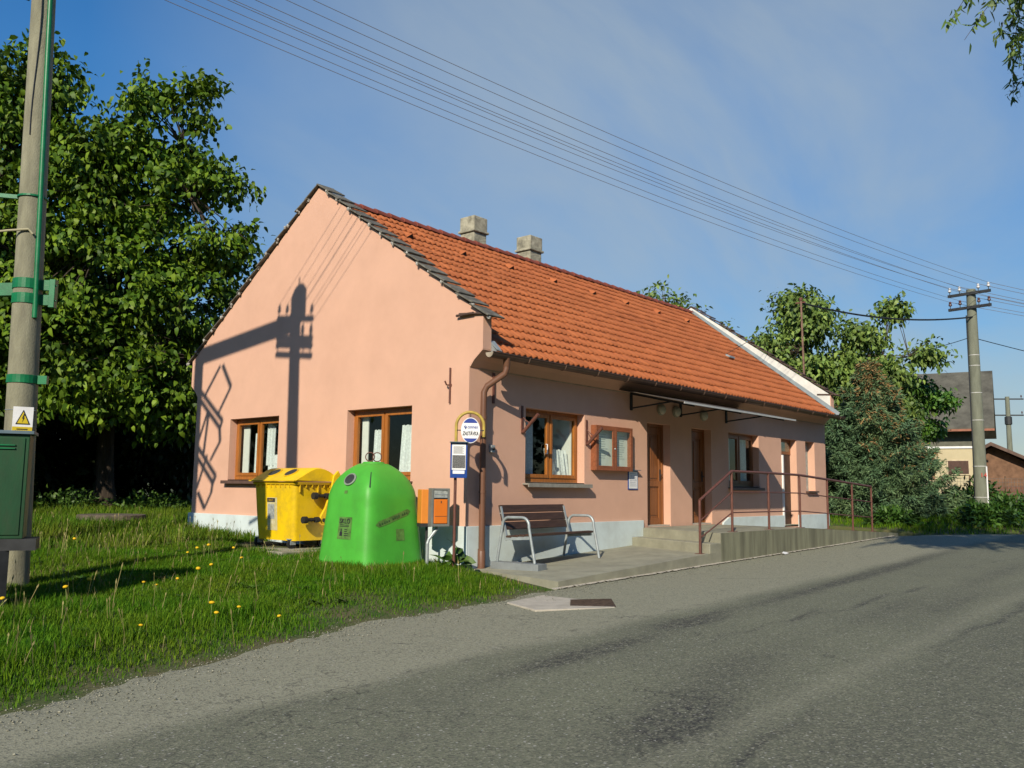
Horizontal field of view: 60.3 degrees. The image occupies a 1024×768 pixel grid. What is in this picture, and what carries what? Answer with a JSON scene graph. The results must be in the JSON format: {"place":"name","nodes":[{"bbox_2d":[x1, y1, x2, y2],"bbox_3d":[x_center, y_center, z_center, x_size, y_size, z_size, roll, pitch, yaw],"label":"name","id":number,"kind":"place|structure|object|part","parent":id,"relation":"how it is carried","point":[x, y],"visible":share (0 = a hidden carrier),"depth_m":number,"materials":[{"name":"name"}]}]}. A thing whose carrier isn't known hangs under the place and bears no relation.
{"place":"outdoors","nodes":[
{"label":"outdoors","id":0,"kind":"place"},
{"bbox_2d":[0,534,1023,767],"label":"road","id":1,"kind":"structure","parent":0,"point":[906,652],"depth_m":6.54,"materials":[{"name":"grey asphalt"}]},
{"bbox_2d":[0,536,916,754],"bbox_3d":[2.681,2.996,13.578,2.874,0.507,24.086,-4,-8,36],"label":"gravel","id":2,"kind":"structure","parent":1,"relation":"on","point":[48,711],"depth_m":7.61,"materials":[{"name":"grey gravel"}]},
{"bbox_2d":[507,595,615,611],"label":"drain slab","id":3,"kind":"structure","parent":1,"relation":"on","point":[540,603],"depth_m":10.61,"materials":[{"name":"concrete"}]},
{"bbox_2d":[552,535,893,588],"bbox_3d":[5.275,3.380,17.504,0.090,0.277,14.402,-5,-9,40],"label":"kerb mortar","id":4,"kind":"object","parent":1,"relation":"on","point":[702,565],"visible":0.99,"depth_m":14.91,"materials":[{"name":"concrete"}]},
{"bbox_2d":[0,483,1023,715],"bbox_3d":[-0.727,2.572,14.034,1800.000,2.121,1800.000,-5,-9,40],"label":"ground","id":5,"kind":"structure","parent":0,"point":[154,670],"depth_m":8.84,"materials":[{"name":"green plant"}]},
{"bbox_2d":[0,430,39,606],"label":"electrical cabinet","id":6,"kind":"object","parent":5,"relation":"on","point":[16,450],"visible":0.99,"depth_m":9.28,"materials":[{"name":"green metal"}]},
{"bbox_3d":[-5.576,1.055,9.133,0.870,1.020,0.030,4,-7,-23],"label":"door","id":7,"kind":"part","parent":6,"relation":"part of","materials":[{"name":"green metal"}]},
{"bbox_2d":[0,0,58,587],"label":"utility pole","id":8,"kind":"object","parent":5,"relation":"on","point":[29,301],"visible":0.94,"depth_m":11.06,"materials":[{"name":"concrete"}]},
{"bbox_2d":[0,193,18,296],"bbox_3d":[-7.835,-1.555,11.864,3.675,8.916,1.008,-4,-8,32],"label":"bracket","id":9,"kind":"object","parent":8,"relation":"attached to","point":[6,289],"visible":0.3,"depth_m":11.04,"materials":[{"name":"metal"}]},
{"bbox_2d":[165,0,1022,315],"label":"power line","id":10,"kind":"object","parent":8,"relation":"attached to","point":[539,156],"visible":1,"depth_m":17.20,"materials":[{"name":"metal"}]},
{"bbox_2d":[186,0,1022,312],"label":"power line","id":11,"kind":"object","parent":8,"relation":"attached to","point":[552,154],"visible":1,"depth_m":16.86,"materials":[{"name":"metal"}]},
{"bbox_2d":[0,28,104,429],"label":"broadleaf tree","id":12,"kind":"object","parent":5,"relation":"on","point":[65,94],"visible":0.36,"depth_m":21.34,"materials":[{"name":"green plant"}]},
{"bbox_2d":[33,484,109,510],"bbox_3d":[-11.213,2.971,22.299,1.222,0.891,1.950,-5,-9,40],"label":"nettle clump","id":13,"kind":"object","parent":5,"relation":"on","point":[62,500],"visible":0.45,"depth_m":22.16,"materials":[{"name":"green plant"}]},
{"bbox_2d":[0,258,200,501],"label":"broadleaf tree","id":14,"kind":"object","parent":5,"relation":"on","point":[65,454],"visible":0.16,"depth_m":26.09,"materials":[{"name":"green plant"}]},
{"bbox_2d":[76,513,145,524],"bbox_3d":[-8.738,3.117,19.179,1.433,0.550,1.384,-5,-9,40],"label":"well cover","id":15,"kind":"object","parent":5,"relation":"on","point":[112,516],"visible":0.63,"depth_m":18.76,"materials":[{"name":"concrete"}]},
{"bbox_2d":[0,58,274,507],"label":"broadleaf tree","id":16,"kind":"object","parent":5,"relation":"on","point":[100,178],"visible":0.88,"depth_m":21.90,"materials":[{"name":"green plant"}]},
{"bbox_2d":[31,497,255,550],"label":"meadow grass","id":17,"kind":"structure","parent":5,"relation":"on","point":[49,528],"depth_m":17.08,"materials":[{"name":"green plant"}]},
{"bbox_2d":[69,489,92,499],"bbox_3d":[-11.887,3.042,24.309,0.300,0.285,0.806,1,-7,0],"label":"clump","id":18,"kind":"object","parent":17,"relation":"on","point":[85,492],"visible":0.3,"depth_m":24.15,"materials":[{"name":"green plant"}]},
{"bbox_2d":[103,487,190,510],"bbox_3d":[-9.327,3.099,22.998,1.202,0.803,2.999,-5,-9,40],"label":"nettle clump","id":19,"kind":"object","parent":5,"relation":"on","point":[166,503],"visible":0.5,"depth_m":22.81,"materials":[{"name":"green plant"}]},
{"bbox_2d":[114,280,231,502],"bbox_3d":[-9.716,0.352,27.210,6.108,7.461,6.740,-5,-9,40],"label":"broadleaf tree","id":20,"kind":"object","parent":5,"relation":"on","point":[178,463],"visible":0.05,"depth_m":26.15,"materials":[{"name":"green plant"}]},
{"bbox_2d":[0,505,489,688],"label":"seed stems","id":21,"kind":"object","parent":5,"relation":"on","point":[66,609],"visible":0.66,"depth_m":11.16,"materials":[{"name":"green plant"}]},
{"bbox_2d":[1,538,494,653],"bbox_3d":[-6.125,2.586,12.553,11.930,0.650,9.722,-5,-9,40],"label":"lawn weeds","id":22,"kind":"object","parent":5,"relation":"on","point":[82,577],"visible":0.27,"depth_m":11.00,"materials":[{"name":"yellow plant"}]},
{"bbox_2d":[6,511,536,671],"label":"dry grass","id":23,"kind":"structure","parent":5,"relation":"on","point":[186,579],"depth_m":11.55,"materials":[{"name":"plant"}]},
{"bbox_2d":[236,544,320,554],"bbox_3d":[-4.183,3.002,15.924,2.349,0.115,1.520,-5,-9,40],"label":"bin pad","id":24,"kind":"object","parent":5,"relation":"on","point":[284,551],"visible":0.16,"depth_m":15.10,"materials":[{"name":"concrete"}]},
{"bbox_2d":[249,468,339,548],"bbox_3d":[-3.970,2.250,16.105,1.482,1.424,1.033,-5,-9,40],"label":"wheelie bin","id":25,"kind":"object","parent":24,"relation":"on","point":[293,511],"visible":0.9,"depth_m":15.74,"materials":[{"name":"yellow plastic"}]},
{"bbox_2d":[319,452,421,566],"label":"bottle bank","id":26,"kind":"structure","parent":5,"relation":"on","point":[371,514],"depth_m":13.72,"materials":[{"name":"green plastic"}]},
{"bbox_2d":[417,489,429,562],"bbox_3d":[-1.346,2.349,13.825,0.270,1.380,0.200,4,-8,-25],"label":"post box","id":27,"kind":"object","parent":5,"relation":"on","point":[422,513],"visible":0.56,"depth_m":13.77,"materials":[{"name":"orange paint"}]},
{"bbox_2d":[425,488,449,563],"bbox_3d":[-1.164,2.327,13.705,0.345,1.400,0.179,4,-8,-25],"label":"post box","id":28,"kind":"object","parent":5,"relation":"on","point":[438,507],"visible":1,"depth_m":13.69,"materials":[{"name":"orange paint"}]},
{"bbox_2d":[429,540,475,569],"bbox_3d":[-0.897,2.674,13.596,0.775,0.572,0.511,5,-8,-32],"label":"burdock plant","id":29,"kind":"object","parent":5,"relation":"on","point":[460,557],"visible":0.62,"depth_m":13.58,"materials":[{"name":"green plant"}]},
{"bbox_2d":[450,411,484,565],"bbox_3d":[-0.696,1.680,13.547,0.550,2.558,0.164,1,-7,-5],"label":"bus stop sign","id":30,"kind":"object","parent":5,"relation":"on","point":[470,430],"visible":1,"depth_m":13.59,"materials":[{"name":"white metal"}]},
{"bbox_2d":[186,184,845,568],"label":"village house","id":31,"kind":"structure","parent":5,"relation":"on","point":[344,334],"depth_m":17.61,"materials":[{"name":"paint"}]},
{"bbox_2d":[220,417,278,483],"bbox_3d":[-5.297,1.385,18.286,1.897,1.368,0.473,-5,-9,40],"label":"window","id":32,"kind":"structure","parent":31,"relation":"in","point":[244,477],"depth_m":18.39,"materials":[{"name":"brown wood"}]},
{"bbox_2d":[353,407,412,482],"bbox_3d":[-2.325,1.117,15.744,1.870,1.368,0.473,-5,-9,40],"label":"window","id":33,"kind":"structure","parent":31,"relation":"in","point":[381,438],"depth_m":15.84,"materials":[{"name":"brown wood"}]},
{"bbox_2d":[444,368,451,402],"bbox_3d":[-1.060,0.019,14.565,0.064,0.590,0.130,-5,-9,40],"label":"flag holder","id":34,"kind":"object","parent":31,"relation":"attached to","point":[449,384],"visible":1,"depth_m":14.58,"materials":[{"name":"red paint"}]},
{"bbox_2d":[489,445,494,452],"bbox_3d":[-0.319,1.074,14.599,0.089,0.120,0.090,-5,-9,40],"label":"junction box","id":35,"kind":"object","parent":31,"relation":"attached to","point":[492,448],"visible":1,"depth_m":14.58,"materials":[{"name":"metal"}]},
{"bbox_2d":[492,373,494,403],"bbox_3d":[-0.307,0.071,14.765,0.029,0.510,0.040,-5,-9,40],"label":"flag holder","id":36,"kind":"object","parent":31,"relation":"attached to","point":[493,391],"visible":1,"depth_m":14.75,"materials":[{"name":"red paint"}]},
{"bbox_2d":[521,406,539,432],"bbox_3d":[0.318,0.607,15.171,0.380,0.482,0.060,-5,-9,39],"label":"flag holder","id":37,"kind":"object","parent":31,"relation":"attached to","point":[530,423],"visible":1,"depth_m":15.20,"materials":[{"name":"red paint"}]},
{"bbox_2d":[522,409,592,487],"bbox_3d":[0.726,1.188,16.029,0.483,1.381,1.880,-5,-9,40],"label":"window","id":38,"kind":"structure","parent":31,"relation":"in","point":[555,461],"depth_m":16.09,"materials":[{"name":"brown wood"}]},
{"bbox_2d":[586,420,602,444],"bbox_3d":[1.556,0.911,16.585,0.380,0.482,0.060,-5,-9,39],"label":"flag holder","id":39,"kind":"object","parent":31,"relation":"attached to","point":[593,437],"visible":1,"depth_m":16.61,"materials":[{"name":"red paint"}]},
{"bbox_2d":[591,425,632,471],"bbox_3d":[1.966,1.266,17.208,0.144,0.860,1.260,-5,-9,40],"label":"notice board","id":40,"kind":"object","parent":31,"relation":"attached to","point":[611,448],"visible":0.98,"depth_m":17.18,"materials":[{"name":"brown wood"}]},
{"bbox_2d":[595,425,614,470],"bbox_3d":[1.794,1.232,16.941,0.026,0.860,0.627,-5,-9,40],"label":"door","id":41,"kind":"structure","parent":40,"relation":"in","point":[608,428],"depth_m":16.90,"materials":[{"name":"brown wood"}]},
{"bbox_2d":[615,427,632,471],"bbox_3d":[2.206,1.294,17.417,0.026,0.860,0.627,-5,-9,40],"label":"door","id":42,"kind":"structure","parent":40,"relation":"in","point":[617,429],"depth_m":17.49,"materials":[{"name":"brown wood"}]},
{"bbox_2d":[628,470,640,489],"bbox_3d":[2.473,1.931,17.765,0.099,0.394,0.350,-5,-9,40],"label":"notice sign","id":43,"kind":"object","parent":31,"relation":"attached to","point":[633,480],"depth_m":17.78,"materials":[{"name":"white paper"}]},
{"bbox_2d":[647,423,669,526],"bbox_3d":[2.993,1.933,18.674,0.250,2.181,0.924,-5,-9,40],"label":"door","id":44,"kind":"structure","parent":31,"relation":"in","point":[655,489],"depth_m":18.84,"materials":[{"name":"brown wood"}]},
{"bbox_2d":[657,404,665,414],"bbox_3d":[3.198,0.542,18.740,0.123,0.250,0.250,-5,-9,40],"label":"wall lamp","id":45,"kind":"object","parent":31,"relation":"attached to","point":[661,409],"visible":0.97,"depth_m":18.68,"materials":[{"name":"grey glass"}]},
{"bbox_2d":[672,406,680,416],"bbox_3d":[3.608,0.603,19.214,0.123,0.250,0.250,-5,-9,40],"label":"wall lamp","id":46,"kind":"object","parent":31,"relation":"attached to","point":[676,411],"visible":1,"depth_m":19.15,"materials":[{"name":"grey glass"}]},
{"bbox_2d":[691,429,711,524],"bbox_3d":[4.197,2.113,20.062,0.250,2.181,0.910,-5,-9,40],"label":"door","id":47,"kind":"structure","parent":31,"relation":"in","point":[697,436],"depth_m":20.25,"materials":[{"name":"brown wood"}]},
{"bbox_2d":[700,410,707,420],"bbox_3d":[4.404,0.722,20.131,0.123,0.250,0.250,-5,-9,40],"label":"wall lamp","id":48,"kind":"object","parent":31,"relation":"attached to","point":[703,416],"visible":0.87,"depth_m":20.07,"materials":[{"name":"grey glass"}]},
{"bbox_2d":[619,389,795,422],"bbox_3d":[4.352,0.490,19.023,1.514,0.399,5.120,-5,-9,40],"label":"door canopy","id":49,"kind":"object","parent":31,"relation":"attached to","point":[680,402],"visible":1,"depth_m":18.05,"materials":[{"name":"metal"}]},
{"bbox_2d":[728,433,764,490],"bbox_3d":[5.622,1.922,21.690,0.463,1.384,1.736,-5,-9,40],"label":"window","id":50,"kind":"structure","parent":31,"relation":"in","point":[740,481],"depth_m":21.99,"materials":[{"name":"brown wood"}]},
{"bbox_2d":[725,304,799,354],"bbox_3d":[7.356,-1.632,25.814,3.250,1.883,0.136,5,-8,-32],"label":"guy wire","id":51,"kind":"object","parent":31,"relation":"attached to","point":[763,332],"visible":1,"depth_m":25.87,"materials":[{"name":"grey metal"}]},
{"bbox_2d":[781,439,797,526],"bbox_3d":[7.294,2.651,23.684,0.435,2.319,0.984,-5,-9,40],"label":"door","id":52,"kind":"structure","parent":31,"relation":"in","point":[785,444],"depth_m":23.84,"materials":[{"name":"white paint"}]},
{"bbox_2d":[796,297,805,377],"bbox_3d":[8.740,-0.501,26.505,0.300,4.280,0.120,-5,-9,40],"label":"roof mast","id":53,"kind":"object","parent":31,"relation":"attached to","point":[801,314],"visible":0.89,"depth_m":26.60,"materials":[{"name":"metal"}]},
{"bbox_2d":[802,303,972,320],"bbox_3d":[12.055,-2.241,27.935,7.015,0.397,0.056,3,-7,-20],"label":"service cable","id":54,"kind":"object","parent":53,"relation":"attached to","point":[885,317],"visible":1,"depth_m":27.78,"materials":[{"name":"black rubber"}]},
{"bbox_2d":[805,442,818,492],"bbox_3d":[8.311,2.335,24.740,0.330,1.419,0.740,-5,-9,40],"label":"window","id":55,"kind":"structure","parent":31,"relation":"in","point":[806,450],"depth_m":24.98,"materials":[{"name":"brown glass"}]},
{"bbox_2d":[636,274,753,341],"bbox_3d":[6.319,0.353,31.970,5.298,8.691,3.447,2,-7,-10],"label":"broadleaf tree","id":56,"kind":"object","parent":5,"relation":"on","point":[675,300],"visible":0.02,"depth_m":31.86,"materials":[{"name":"green plant"}]},
{"bbox_2d":[632,524,897,563],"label":"access ramp","id":57,"kind":"structure","parent":5,"relation":"on","point":[743,543],"depth_m":17.30,"materials":[{"name":"concrete"}]},
{"bbox_2d":[695,470,875,553],"bbox_3d":[6.226,2.687,18.989,0.140,1.510,9.010,-5,-9,40],"label":"ramp handrail","id":58,"kind":"object","parent":57,"relation":"on","point":[768,492],"visible":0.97,"depth_m":17.88,"materials":[{"name":"brown metal"}]},
{"bbox_2d":[744,282,961,439],"bbox_3d":[12.453,0.477,34.123,8.533,8.569,4.803,3,-7,-15],"label":"broadleaf tree","id":59,"kind":"object","parent":5,"relation":"on","point":[832,372],"visible":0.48,"depth_m":33.04,"materials":[{"name":"green plant"}]},
{"bbox_2d":[861,503,923,526],"bbox_3d":[11.197,3.906,25.812,1.592,0.867,2.134,-5,-9,40],"label":"verge bush","id":60,"kind":"object","parent":5,"relation":"on","point":[883,515],"visible":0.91,"depth_m":25.53,"materials":[{"name":"green plant"}]},
{"bbox_2d":[825,357,972,520],"bbox_3d":[11.887,2.339,28.920,5.558,6.510,5.620,-5,-9,40],"label":"spruce tree","id":61,"kind":"object","parent":5,"relation":"on","point":[871,442],"visible":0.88,"depth_m":27.91,"materials":[{"name":"green plant"}]},
{"bbox_2d":[835,371,996,495],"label":"background house","id":62,"kind":"structure","parent":5,"relation":"on","point":[955,446],"depth_m":42.71,"materials":[{"name":"white paint"}]},
{"bbox_2d":[947,460,969,474],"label":"window","id":63,"kind":"structure","parent":62,"relation":"in","point":[964,465],"depth_m":42.32,"materials":[{"name":"brown wood"}]},
{"bbox_2d":[830,502,1023,535],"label":"verge grass","id":64,"kind":"structure","parent":5,"relation":"on","point":[916,526],"depth_m":25.00,"materials":[{"name":"green plant"}]},
{"bbox_2d":[898,374,966,444],"bbox_3d":[15.893,2.257,35.287,4.101,5.370,3.477,1,-7,-2],"label":"broadleaf tree","id":65,"kind":"object","parent":5,"relation":"on","point":[944,402],"visible":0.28,"depth_m":34.70,"materials":[{"name":"green plant"}]},
{"bbox_2d":[947,282,991,502],"bbox_3d":[15.242,0.750,28.882,0.443,8.110,1.361,6,-9,-39],"label":"utility pole","id":66,"kind":"object","parent":5,"relation":"on","point":[980,480],"visible":0.98,"depth_m":28.80,"materials":[{"name":"concrete"}]},
{"bbox_2d":[208,0,1021,303],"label":"power line","id":67,"kind":"object","parent":66,"relation":"attached to","point":[546,142],"visible":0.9,"depth_m":17.63,"materials":[{"name":"metal"}]},
{"bbox_2d":[228,0,1023,306],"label":"power line","id":68,"kind":"object","parent":66,"relation":"attached to","point":[571,147],"visible":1,"depth_m":16.78,"materials":[{"name":"metal"}]},
{"bbox_2d":[234,0,1023,300],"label":"power line","id":69,"kind":"object","parent":66,"relation":"attached to","point":[569,143],"visible":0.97,"depth_m":17.58,"materials":[{"name":"metal"}]},
{"bbox_2d":[256,0,1023,303],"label":"power line","id":70,"kind":"object","parent":66,"relation":"attached to","point":[581,142],"visible":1,"depth_m":16.50,"materials":[{"name":"metal"}]},
{"bbox_2d":[287,0,1022,293],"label":"power line","id":71,"kind":"object","parent":66,"relation":"attached to","point":[608,142],"visible":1,"depth_m":17.58,"materials":[{"name":"metal"}]},
{"bbox_2d":[314,0,1021,289],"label":"power line","id":72,"kind":"object","parent":66,"relation":"attached to","point":[625,140],"visible":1,"depth_m":17.39,"materials":[{"name":"metal"}]},
{"bbox_2d":[907,338,1023,354],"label":"service cable","id":73,"kind":"object","parent":66,"relation":"attached to","point":[979,339],"visible":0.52,"depth_m":30.11,"materials":[{"name":"black rubber"}]},
{"bbox_2d":[940,475,1013,504],"bbox_3d":[16.569,3.895,31.400,2.645,1.377,3.192,-5,-9,40],"label":"verge bush","id":74,"kind":"object","parent":5,"relation":"on","point":[970,490],"visible":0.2,"depth_m":30.95,"materials":[{"name":"green plant"}]},
{"bbox_2d":[931,476,1023,501],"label":"wire fence","id":75,"kind":"object","parent":5,"relation":"on","point":[1011,482],"visible":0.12,"depth_m":35.53,"materials":[{"name":"metal"}]},
{"bbox_2d":[940,498,1023,528],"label":"verge bush","id":76,"kind":"object","parent":5,"relation":"on","point":[976,512],"visible":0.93,"depth_m":25.40,"materials":[{"name":"green plant"}]},
{"bbox_2d":[941,0,1023,105],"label":"willow tree","id":77,"kind":"object","parent":5,"relation":"on","point":[1019,36],"visible":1,"depth_m":12.00,"materials":[{"name":"green plant"}]},
{"bbox_2d":[971,489,1023,522],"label":"verge bush","id":78,"kind":"object","parent":5,"relation":"on","point":[1019,505],"visible":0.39,"depth_m":26.78,"materials":[{"name":"green plant"}]},
{"bbox_2d":[985,442,1023,485],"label":"shed","id":79,"kind":"structure","parent":5,"relation":"on","point":[1001,462],"depth_m":49.67,"materials":[{"name":"brown brick"}]},
{"bbox_2d":[988,486,1023,500],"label":"plank fence","id":80,"kind":"object","parent":5,"relation":"on","point":[1014,489],"visible":0.11,"depth_m":46.79,"materials":[{"name":"brown wood"}]},
{"bbox_2d":[994,395,1023,450],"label":"utility pole","id":81,"kind":"object","parent":5,"relation":"on","point":[1008,420],"visible":0.53,"depth_m":62.09,"materials":[{"name":"concrete"}]},
{"bbox_2d":[0,0,1023,455],"label":"sky","id":82,"kind":"structure","parent":0,"point":[871,120],"materials":[{"name":"blue"}]},
{"bbox_2d":[473,545,720,589],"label":"pavement","id":83,"kind":"structure","parent":0,"point":[591,566],"depth_m":14.27,"materials":[{"name":"concrete"}]},
{"bbox_2d":[490,504,599,570],"bbox_3d":[0.645,2.520,14.649,0.920,1.003,2.084,-4,-8,36],"label":"park bench","id":84,"kind":"object","parent":83,"relation":"on","point":[546,514],"visible":0.99,"depth_m":14.55,"materials":[{"name":"brown wood"}]}
]}

